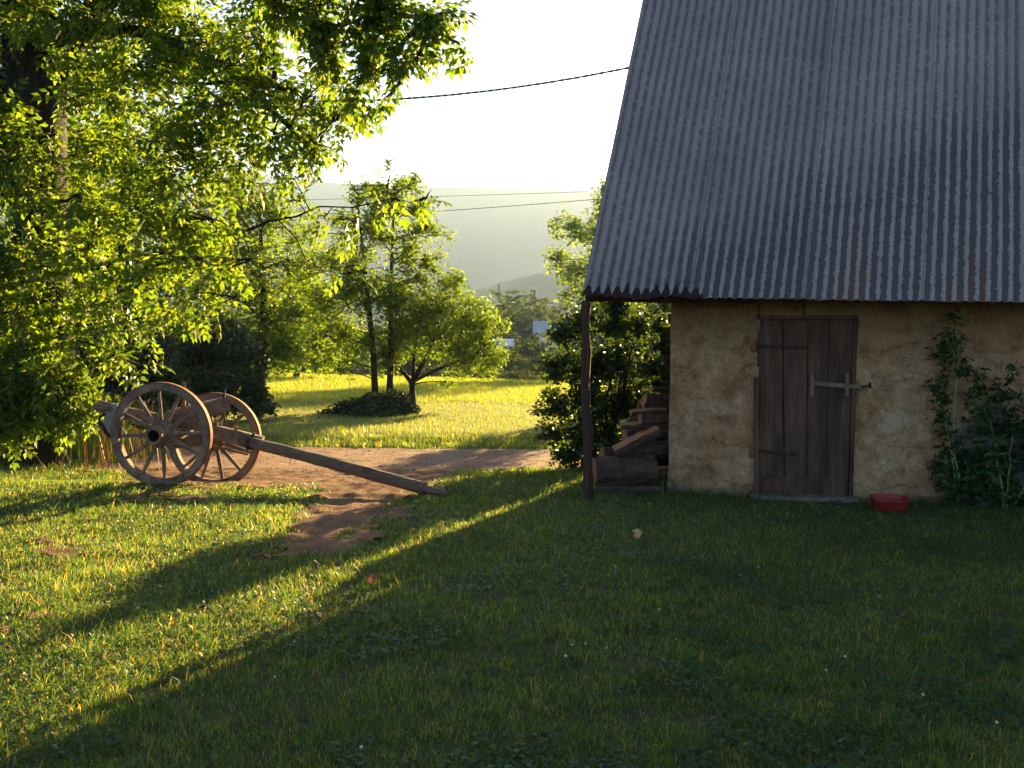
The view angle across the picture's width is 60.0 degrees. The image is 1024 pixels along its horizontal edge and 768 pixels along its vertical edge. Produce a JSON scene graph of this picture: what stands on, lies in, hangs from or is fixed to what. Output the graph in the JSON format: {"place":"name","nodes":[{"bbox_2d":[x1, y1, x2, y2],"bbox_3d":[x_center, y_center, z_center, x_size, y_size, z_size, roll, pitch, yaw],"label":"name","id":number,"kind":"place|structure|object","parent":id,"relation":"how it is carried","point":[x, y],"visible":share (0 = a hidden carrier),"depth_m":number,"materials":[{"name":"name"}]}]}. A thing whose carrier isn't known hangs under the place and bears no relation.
{"place":"outdoors","nodes":[
{"label":"outdoors","id":0,"kind":"place"},
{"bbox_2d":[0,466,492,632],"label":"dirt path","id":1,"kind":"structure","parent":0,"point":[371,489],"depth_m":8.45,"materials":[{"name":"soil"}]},
{"bbox_2d":[92,382,448,497],"bbox_3d":[-2.455,0.598,9.492,3.932,1.240,1.273,1,3,9],"label":"cart","id":2,"kind":"object","parent":1,"relation":"on","point":[189,423],"visible":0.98,"depth_m":9.23,"materials":[{"name":"brown wood"}]},
{"bbox_2d":[0,167,601,326],"bbox_3d":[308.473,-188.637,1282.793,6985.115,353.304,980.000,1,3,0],"label":"hills","id":3,"kind":"structure","parent":0,"point":[495,245],"depth_m":1147.02,"materials":[{"name":"green plant"}]},
{"bbox_2d":[0,0,642,190],"label":"sky","id":4,"kind":"structure","parent":0,"point":[557,135],"materials":[{"name":"white"}]},
{"bbox_2d":[88,199,596,229],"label":"power cable","id":5,"kind":"object","parent":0,"point":[487,207],"visible":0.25,"depth_m":41.66,"materials":[{"name":"black rubber"}]},
{"bbox_2d":[86,446,668,473],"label":"driveway","id":6,"kind":"structure","parent":0,"point":[455,455],"depth_m":12.45,"materials":[{"name":"brown soil"}]},
{"bbox_2d":[112,372,651,447],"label":"meadow","id":7,"kind":"structure","parent":0,"point":[356,420],"depth_m":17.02,"materials":[{"name":"green plant"}]},
{"bbox_2d":[210,191,593,201],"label":"power cable","id":8,"kind":"object","parent":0,"point":[468,195],"visible":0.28,"depth_m":44.62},
{"bbox_2d":[345,273,661,332],"bbox_3d":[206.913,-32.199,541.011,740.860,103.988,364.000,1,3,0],"label":"hill","id":9,"kind":"structure","parent":0,"point":[543,285],"depth_m":543.13,"materials":[{"name":"green plant"}]},
{"bbox_2d":[0,426,1023,767],"bbox_3d":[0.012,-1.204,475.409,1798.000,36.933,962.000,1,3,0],"label":"ground","id":10,"kind":"structure","parent":0,"point":[342,674],"depth_m":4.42,"materials":[{"name":"green plant"}]},
{"bbox_2d":[0,314,125,470],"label":"elder bush","id":11,"kind":"object","parent":10,"relation":"on","point":[69,417],"visible":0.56,"depth_m":9.86,"materials":[{"name":"green plant"}]},
{"bbox_2d":[1,385,183,464],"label":"long grass","id":12,"kind":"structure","parent":10,"relation":"on","point":[126,428],"depth_m":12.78,"materials":[{"name":"green plant"}]},
{"bbox_2d":[1,280,194,430],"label":"dark shrub","id":13,"kind":"object","parent":10,"relation":"on","point":[112,385],"visible":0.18,"depth_m":14.57,"materials":[{"name":"green plant"}]},
{"bbox_2d":[80,307,130,366],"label":"distant tree","id":14,"kind":"object","parent":10,"relation":"on","point":[101,329],"depth_m":59.27,"materials":[{"name":"green plant"}]},
{"bbox_2d":[28,391,185,475],"bbox_3d":[-5.102,0.576,11.116,2.630,1.046,1.684,1,3,0],"label":"dry grass clump","id":15,"kind":"object","parent":10,"relation":"on","point":[102,453],"visible":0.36,"depth_m":11.01,"materials":[{"name":"plant"}]},
{"bbox_2d":[0,11,227,400],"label":"broadleaf tree","id":16,"kind":"object","parent":10,"relation":"on","point":[121,250],"visible":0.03,"depth_m":21.83,"materials":[{"name":"green plant"}]},
{"bbox_2d":[115,297,166,354],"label":"distant tree","id":17,"kind":"object","parent":10,"relation":"on","point":[138,325],"visible":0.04,"depth_m":58.97,"materials":[{"name":"green plant"}]},
{"bbox_2d":[145,301,192,348],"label":"distant tree","id":18,"kind":"object","parent":10,"relation":"on","point":[165,321],"visible":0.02,"depth_m":58.59,"materials":[{"name":"green plant"}]},
{"bbox_2d":[144,307,281,420],"bbox_3d":[-5.813,-0.402,17.402,2.628,2.283,2.427,0,3,-12],"label":"dark shrub","id":19,"kind":"object","parent":10,"relation":"on","point":[206,363],"visible":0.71,"depth_m":17.10,"materials":[{"name":"green plant"}]},
{"bbox_2d":[0,0,452,467],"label":"ash tree","id":20,"kind":"object","parent":10,"relation":"on","point":[47,67],"visible":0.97,"depth_m":9.93,"materials":[{"name":"green plant"}]},
{"bbox_2d":[155,162,336,386],"bbox_3d":[-7.176,-2.775,23.803,5.282,6.500,2.680,1,3,11],"label":"broadleaf tree","id":21,"kind":"object","parent":10,"relation":"on","point":[284,314],"visible":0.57,"depth_m":23.63,"materials":[{"name":"green plant"}]},
{"bbox_2d":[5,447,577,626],"bbox_3d":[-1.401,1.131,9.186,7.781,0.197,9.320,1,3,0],"label":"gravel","id":22,"kind":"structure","parent":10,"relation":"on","point":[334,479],"depth_m":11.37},
{"bbox_2d":[276,361,313,374],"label":"distant tree","id":23,"kind":"object","parent":10,"relation":"on","point":[302,370],"visible":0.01,"depth_m":60.64,"materials":[{"name":"green plant"}]},
{"bbox_2d":[248,269,367,377],"bbox_3d":[-9.053,-2.696,37.928,5.863,5.097,2.856,1,3,0],"label":"broadleaf tree","id":24,"kind":"object","parent":10,"relation":"on","point":[306,360],"visible":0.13,"depth_m":37.71,"materials":[{"name":"green plant"}]},
{"bbox_2d":[306,362,340,375],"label":"distant tree","id":25,"kind":"object","parent":10,"relation":"on","point":[330,373],"visible":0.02,"depth_m":51.69,"materials":[{"name":"green plant"}]},
{"bbox_2d":[307,328,379,375],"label":"distant tree","id":26,"kind":"object","parent":10,"relation":"on","point":[361,370],"visible":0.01,"depth_m":70.03,"materials":[{"name":"green plant"}]},
{"bbox_2d":[278,174,412,393],"bbox_3d":[-3.725,-1.991,19.899,3.106,5.349,1.577,1,3,0],"label":"slender tree","id":27,"kind":"object","parent":10,"relation":"on","point":[349,297],"visible":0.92,"depth_m":19.81,"materials":[{"name":"green plant"}]},
{"bbox_2d":[251,0,480,137],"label":"overhanging tree","id":28,"kind":"object","parent":10,"relation":"on","point":[320,35],"visible":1,"depth_m":7.82,"materials":[{"name":"green plant"}]},
{"bbox_2d":[316,388,420,417],"bbox_3d":[-2.986,0.397,18.785,1.806,0.606,1.847,3,3,37],"label":"bramble mound","id":29,"kind":"object","parent":10,"relation":"on","point":[387,403],"visible":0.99,"depth_m":18.61,"materials":[{"name":"green plant"}]},
{"bbox_2d":[367,573,377,585],"bbox_3d":[-0.847,1.184,5.404,0.084,0.087,0.027,3,-37,40],"label":"fallen leaf","id":30,"kind":"object","parent":10,"relation":"on","point":[371,578],"visible":1,"depth_m":5.41,"materials":[{"name":"plant"}]},
{"bbox_2d":[355,315,410,376],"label":"distant tree","id":31,"kind":"object","parent":10,"relation":"on","point":[407,363],"depth_m":79.44,"materials":[{"name":"green plant"}]},
{"bbox_2d":[376,338,436,376],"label":"distant tree","id":32,"kind":"object","parent":10,"relation":"on","point":[406,365],"depth_m":82.49,"materials":[{"name":"green plant"}]},
{"bbox_2d":[360,169,456,391],"bbox_3d":[-2.399,-2.122,20.313,2.310,5.597,1.346,1,3,0],"label":"slender tree","id":33,"kind":"object","parent":10,"relation":"on","point":[405,257],"visible":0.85,"depth_m":20.21,"materials":[{"name":"green plant"}]},
{"bbox_2d":[394,331,456,375],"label":"distant tree","id":34,"kind":"object","parent":10,"relation":"on","point":[420,353],"visible":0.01,"depth_m":83.51,"materials":[{"name":"green plant"}]},
{"bbox_2d":[416,361,448,377],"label":"distant tree","id":35,"kind":"object","parent":10,"relation":"on","point":[436,374],"visible":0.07,"depth_m":49.60,"materials":[{"name":"green plant"}]},
{"bbox_2d":[365,265,511,403],"bbox_3d":[-1.744,-1.085,20.997,3.482,3.471,1.653,1,3,0],"label":"round tree","id":36,"kind":"object","parent":10,"relation":"on","point":[429,320],"visible":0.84,"depth_m":20.82,"materials":[{"name":"green plant"}]},
{"bbox_2d":[450,360,481,378],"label":"distant tree","id":37,"kind":"object","parent":10,"relation":"on","point":[474,376],"visible":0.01,"depth_m":51.56,"materials":[{"name":"green plant"}]},
{"bbox_2d":[425,331,509,377],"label":"distant tree","id":38,"kind":"object","parent":10,"relation":"on","point":[439,364],"visible":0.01,"depth_m":73.66,"materials":[{"name":"green plant"}]},
{"bbox_2d":[438,314,525,372],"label":"distant tree","id":39,"kind":"object","parent":10,"relation":"on","point":[511,335],"visible":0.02,"depth_m":78.41,"materials":[{"name":"green plant"}]},
{"bbox_2d":[475,364,505,379],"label":"distant tree","id":40,"kind":"object","parent":10,"relation":"on","point":[499,375],"visible":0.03,"depth_m":50.00,"materials":[{"name":"green plant"}]},
{"bbox_2d":[489,283,507,310],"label":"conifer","id":41,"kind":"object","parent":10,"relation":"on","point":[499,298],"depth_m":128.82,"materials":[{"name":"green plant"}]},
{"bbox_2d":[494,339,513,352],"bbox_3d":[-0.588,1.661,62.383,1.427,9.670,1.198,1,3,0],"label":"distant house","id":42,"kind":"structure","parent":10,"relation":"on","point":[510,342],"depth_m":61.90,"materials":[{"name":"stone"}]},
{"bbox_2d":[452,289,557,343],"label":"distant tree","id":43,"kind":"object","parent":10,"relation":"on","point":[503,307],"visible":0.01,"depth_m":93.51,"materials":[{"name":"green plant"}]},
{"bbox_2d":[481,347,534,377],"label":"distant tree","id":44,"kind":"object","parent":10,"relation":"on","point":[512,362],"visible":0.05,"depth_m":55.57,"materials":[{"name":"green plant"}]},
{"bbox_2d":[0,471,1023,767],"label":"clover","id":45,"kind":"object","parent":10,"relation":"on","point":[110,739],"visible":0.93,"depth_m":4.29,"materials":[{"name":"green plant"}]},
{"bbox_2d":[459,295,571,356],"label":"distant tree","id":46,"kind":"object","parent":10,"relation":"on","point":[524,328],"visible":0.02,"depth_m":86.73,"materials":[{"name":"green plant"}]},
{"bbox_2d":[500,365,530,380],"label":"distant tree","id":47,"kind":"object","parent":10,"relation":"on","point":[512,375],"visible":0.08,"depth_m":49.98,"materials":[{"name":"green plant"}]},
{"bbox_2d":[477,330,559,373],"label":"distant tree","id":48,"kind":"object","parent":10,"relation":"on","point":[529,348],"visible":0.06,"depth_m":61.21,"materials":[{"name":"green plant"}]},
{"bbox_2d":[485,290,576,351],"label":"distant tree","id":49,"kind":"object","parent":10,"relation":"on","point":[516,292],"depth_m":106.82,"materials":[{"name":"green plant"}]},
{"bbox_2d":[518,370,544,381],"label":"distant tree","id":50,"kind":"object","parent":10,"relation":"on","point":[531,378],"visible":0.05,"depth_m":47.66,"materials":[{"name":"green plant"}]},
{"bbox_2d":[513,347,563,381],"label":"distant tree","id":51,"kind":"object","parent":10,"relation":"on","point":[537,363],"visible":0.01,"depth_m":57.67,"materials":[{"name":"green plant"}]},
{"bbox_2d":[533,321,559,356],"bbox_3d":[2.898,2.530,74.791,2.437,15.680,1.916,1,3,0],"label":"distant house","id":52,"kind":"structure","parent":10,"relation":"on","point":[542,326],"depth_m":73.94,"materials":[{"name":"stone"}]},
{"bbox_2d":[508,301,595,351],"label":"distant tree","id":53,"kind":"object","parent":10,"relation":"on","point":[560,337],"depth_m":96.10,"materials":[{"name":"green plant"}]},
{"bbox_2d":[531,345,580,380],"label":"distant tree","id":54,"kind":"object","parent":10,"relation":"on","point":[554,354],"depth_m":59.08,"materials":[{"name":"green plant"}]},
{"bbox_2d":[556,301,579,333],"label":"distant tree","id":55,"kind":"object","parent":10,"relation":"on","point":[561,308],"depth_m":112.97,"materials":[{"name":"green plant"}]},
{"bbox_2d":[547,304,596,334],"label":"distant tree","id":56,"kind":"object","parent":10,"relation":"on","point":[565,310],"depth_m":104.49,"materials":[{"name":"green plant"}]},
{"bbox_2d":[547,470,598,496],"bbox_3d":[0.587,0.995,8.899,0.693,0.271,0.391,-1,3,-26],"label":"grass tuft","id":57,"kind":"object","parent":10,"relation":"on","point":[572,489],"visible":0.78,"depth_m":8.84,"materials":[{"name":"green plant"}]},
{"bbox_2d":[541,178,647,378],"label":"oak tree","id":58,"kind":"object","parent":10,"relation":"on","point":[572,268],"visible":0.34,"depth_m":43.62,"materials":[{"name":"green plant"}]},
{"bbox_2d":[527,302,669,471],"bbox_3d":[1.241,-0.114,11.907,2.197,2.584,1.333,0,3,-18],"label":"leafy bush","id":59,"kind":"object","parent":10,"relation":"on","point":[623,401],"visible":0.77,"depth_m":11.72,"materials":[{"name":"green plant"}]},
{"bbox_2d":[565,313,641,351],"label":"distant tree","id":60,"kind":"object","parent":10,"relation":"on","point":[597,339],"depth_m":98.43,"materials":[{"name":"green plant"}]},
{"bbox_2d":[590,303,657,383],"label":"distant tree","id":61,"kind":"object","parent":10,"relation":"on","point":[618,339],"depth_m":88.09,"materials":[{"name":"green plant"}]},
{"bbox_2d":[594,484,663,493],"bbox_3d":[1.194,1.088,9.076,0.702,0.105,0.147,1,3,0],"label":"log","id":62,"kind":"object","parent":10,"relation":"on","point":[622,488],"visible":0.69,"depth_m":9.01,"materials":[{"name":"brown wood"}]},
{"bbox_2d":[593,456,658,484],"bbox_3d":[1.175,0.895,9.224,0.648,0.294,0.294,0,3,-4],"label":"log","id":63,"kind":"object","parent":62,"relation":"on","point":[607,469],"visible":0.91,"depth_m":9.11,"materials":[{"name":"brown wood"}]},
{"bbox_2d":[612,425,661,456],"bbox_3d":[1.303,0.601,9.223,0.515,0.345,0.164,1,3,3],"label":"log","id":64,"kind":"object","parent":63,"relation":"on","point":[635,441],"visible":1,"depth_m":9.17,"materials":[{"name":"brown wood"}]},
{"bbox_2d":[623,440,668,458],"bbox_3d":[1.406,0.703,9.387,0.498,0.218,0.178,0,3,-12],"label":"log","id":65,"kind":"object","parent":63,"relation":"on","point":[658,449],"visible":0.54,"depth_m":9.34,"materials":[{"name":"brown wood"}]},
{"bbox_2d":[620,421,641,429],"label":"log","id":66,"kind":"object","parent":65,"relation":"on","point":[630,425],"visible":0.98,"depth_m":9.39,"materials":[{"name":"brown wood"}]},
{"bbox_2d":[638,413,668,423],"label":"log","id":67,"kind":"object","parent":66,"relation":"on","point":[652,418],"visible":1,"depth_m":9.34,"materials":[{"name":"brown wood"}]},
{"bbox_2d":[629,407,667,415],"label":"log","id":68,"kind":"object","parent":67,"relation":"on","point":[649,410],"visible":0.96,"depth_m":9.47,"materials":[{"name":"brown wood"}]},
{"bbox_2d":[642,393,668,406],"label":"log","id":69,"kind":"object","parent":68,"relation":"on","point":[655,399],"visible":0.98,"depth_m":9.48,"materials":[{"name":"brown wood"}]},
{"bbox_2d":[648,387,669,392],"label":"log","id":70,"kind":"object","parent":69,"relation":"on","point":[659,389],"visible":0.99,"depth_m":9.52,"materials":[{"name":"brown wood"}]},
{"bbox_2d":[642,455,654,485],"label":"log","id":71,"kind":"object","parent":63,"relation":"on","point":[649,458],"visible":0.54,"depth_m":9.19,"materials":[{"name":"brown wood"}]},
{"bbox_2d":[600,302,670,394],"bbox_3d":[2.778,-0.593,19.805,2.680,3.850,1.839,-1,3,-34],"label":"hazel tree","id":72,"kind":"object","parent":10,"relation":"on","point":[665,307],"visible":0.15,"depth_m":19.82,"materials":[{"name":"green plant"}]},
{"bbox_2d":[633,528,642,538],"bbox_3d":[0.968,1.149,6.838,0.084,0.087,0.029,0,-22,-20],"label":"fallen leaf","id":73,"kind":"object","parent":10,"relation":"on","point":[638,532],"visible":1,"depth_m":6.84,"materials":[{"name":"beige plant"}]},
{"bbox_2d":[615,461,676,490],"bbox_3d":[1.372,0.955,9.097,0.780,0.346,0.538,0,3,-18],"label":"grass tuft","id":74,"kind":"object","parent":10,"relation":"on","point":[655,484],"visible":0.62,"depth_m":9.13,"materials":[{"name":"green plant"}]},
{"bbox_2d":[581,0,1023,506],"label":"barn","id":75,"kind":"structure","parent":10,"relation":"on","point":[810,225],"depth_m":8.79,"materials":[{"name":"metal"}]},
{"bbox_2d":[159,67,628,100],"bbox_3d":[-1.890,-4.133,12.230,7.757,0.484,0.033,1,3,16],"label":"power cable","id":76,"kind":"object","parent":75,"relation":"attached to","point":[528,85],"visible":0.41,"depth_m":11.68,"materials":[{"name":"black rubber"}]},
{"bbox_2d":[756,320,871,494],"bbox_3d":[2.966,0.246,8.805,1.106,1.781,0.132,1,3,11],"label":"door","id":77,"kind":"structure","parent":75,"relation":"in","point":[822,413],"depth_m":8.84,"materials":[{"name":"brown wood"}]},
{"bbox_2d":[869,494,910,513],"bbox_3d":[3.473,1.111,8.178,0.360,0.134,0.264,1,9,6],"label":"tub","id":78,"kind":"object","parent":10,"relation":"on","point":[893,502],"visible":0.92,"depth_m":8.10,"materials":[{"name":"red plastic"}]},
{"bbox_2d":[924,306,990,506],"bbox_3d":[4.223,0.239,8.378,0.645,1.962,0.401,1,3,0],"label":"climbing rose","id":79,"kind":"object","parent":10,"relation":"on","point":[941,413],"visible":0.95,"depth_m":8.39,"materials":[{"name":"green plant"}]},
{"bbox_2d":[951,358,1023,509],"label":"rose bush","id":80,"kind":"object","parent":10,"relation":"on","point":[1001,451],"visible":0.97,"depth_m":8.32,"materials":[{"name":"green plant"}]},
{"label":"log","id":81,"kind":"object","parent":10,"relation":"on","visible":0},
{"bbox_2d":[658,469,667,477],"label":"log","id":82,"kind":"object","parent":81,"relation":"on","point":[665,471],"visible":0.09,"depth_m":10.04,"materials":[{"name":"brown wood"}]},
{"bbox_2d":[658,456,668,465],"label":"log","id":83,"kind":"object","parent":82,"relation":"on","point":[666,462],"visible":0.1,"depth_m":9.90,"materials":[{"name":"brown wood"}]},
{"bbox_2d":[599,447,664,464],"bbox_3d":[1.339,0.809,9.899,0.695,0.235,0.255,0,3,-9],"label":"log","id":84,"kind":"object","parent":83,"relation":"on","point":[606,451],"visible":0.18,"depth_m":9.79,"materials":[{"name":"brown wood"}]},
{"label":"log","id":85,"kind":"object","parent":83,"relation":"on","visible":0},
{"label":"log","id":86,"kind":"object","parent":85,"relation":"on","visible":0},
{"bbox_2d":[621,423,666,440],"bbox_3d":[1.484,0.554,9.834,0.513,0.249,0.236,0,3,-12],"label":"log","id":87,"kind":"object","parent":86,"relation":"on","point":[626,433],"visible":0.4,"depth_m":9.75,"materials":[{"name":"brown wood"}]},
{"bbox_2d":[629,415,668,425],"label":"log","id":88,"kind":"object","parent":87,"relation":"on","point":[633,418],"visible":0.09,"depth_m":10.09,"materials":[{"name":"brown wood"}]},
{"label":"log","id":89,"kind":"object","parent":88,"relation":"on","visible":0},
{"bbox_2d":[639,396,669,413],"bbox_3d":[1.614,0.240,9.890,0.359,0.237,0.253,2,3,29],"label":"log","id":90,"kind":"object","parent":89,"relation":"on","point":[640,406],"visible":0.12,"depth_m":9.79,"materials":[{"name":"brown wood"}]},
{"bbox_2d":[637,394,669,408],"bbox_3d":[1.612,0.221,9.920,0.400,0.233,0.213,0,3,-17],"label":"log","id":91,"kind":"object","parent":90,"relation":"on","point":[645,405],"visible":0.12,"depth_m":9.83,"materials":[{"name":"brown wood"}]},
{"bbox_2d":[642,423,668,440],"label":"log","id":92,"kind":"object","parent":86,"relation":"on","point":[664,429],"visible":0.26,"depth_m":9.74,"materials":[{"name":"brown wood"}]},
{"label":"log","id":93,"kind":"object","parent":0,"visible":0},
{"bbox_2d":[660,364,669,378],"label":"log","id":94,"kind":"object","parent":93,"relation":"on","point":[667,374],"visible":0.12,"depth_m":12.31,"materials":[{"name":"wood"}]},
{"bbox_2d":[664,353,669,363],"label":"log","id":95,"kind":"object","parent":94,"relation":"on","point":[667,357],"visible":0.03,"depth_m":12.39,"materials":[{"name":"wood"}]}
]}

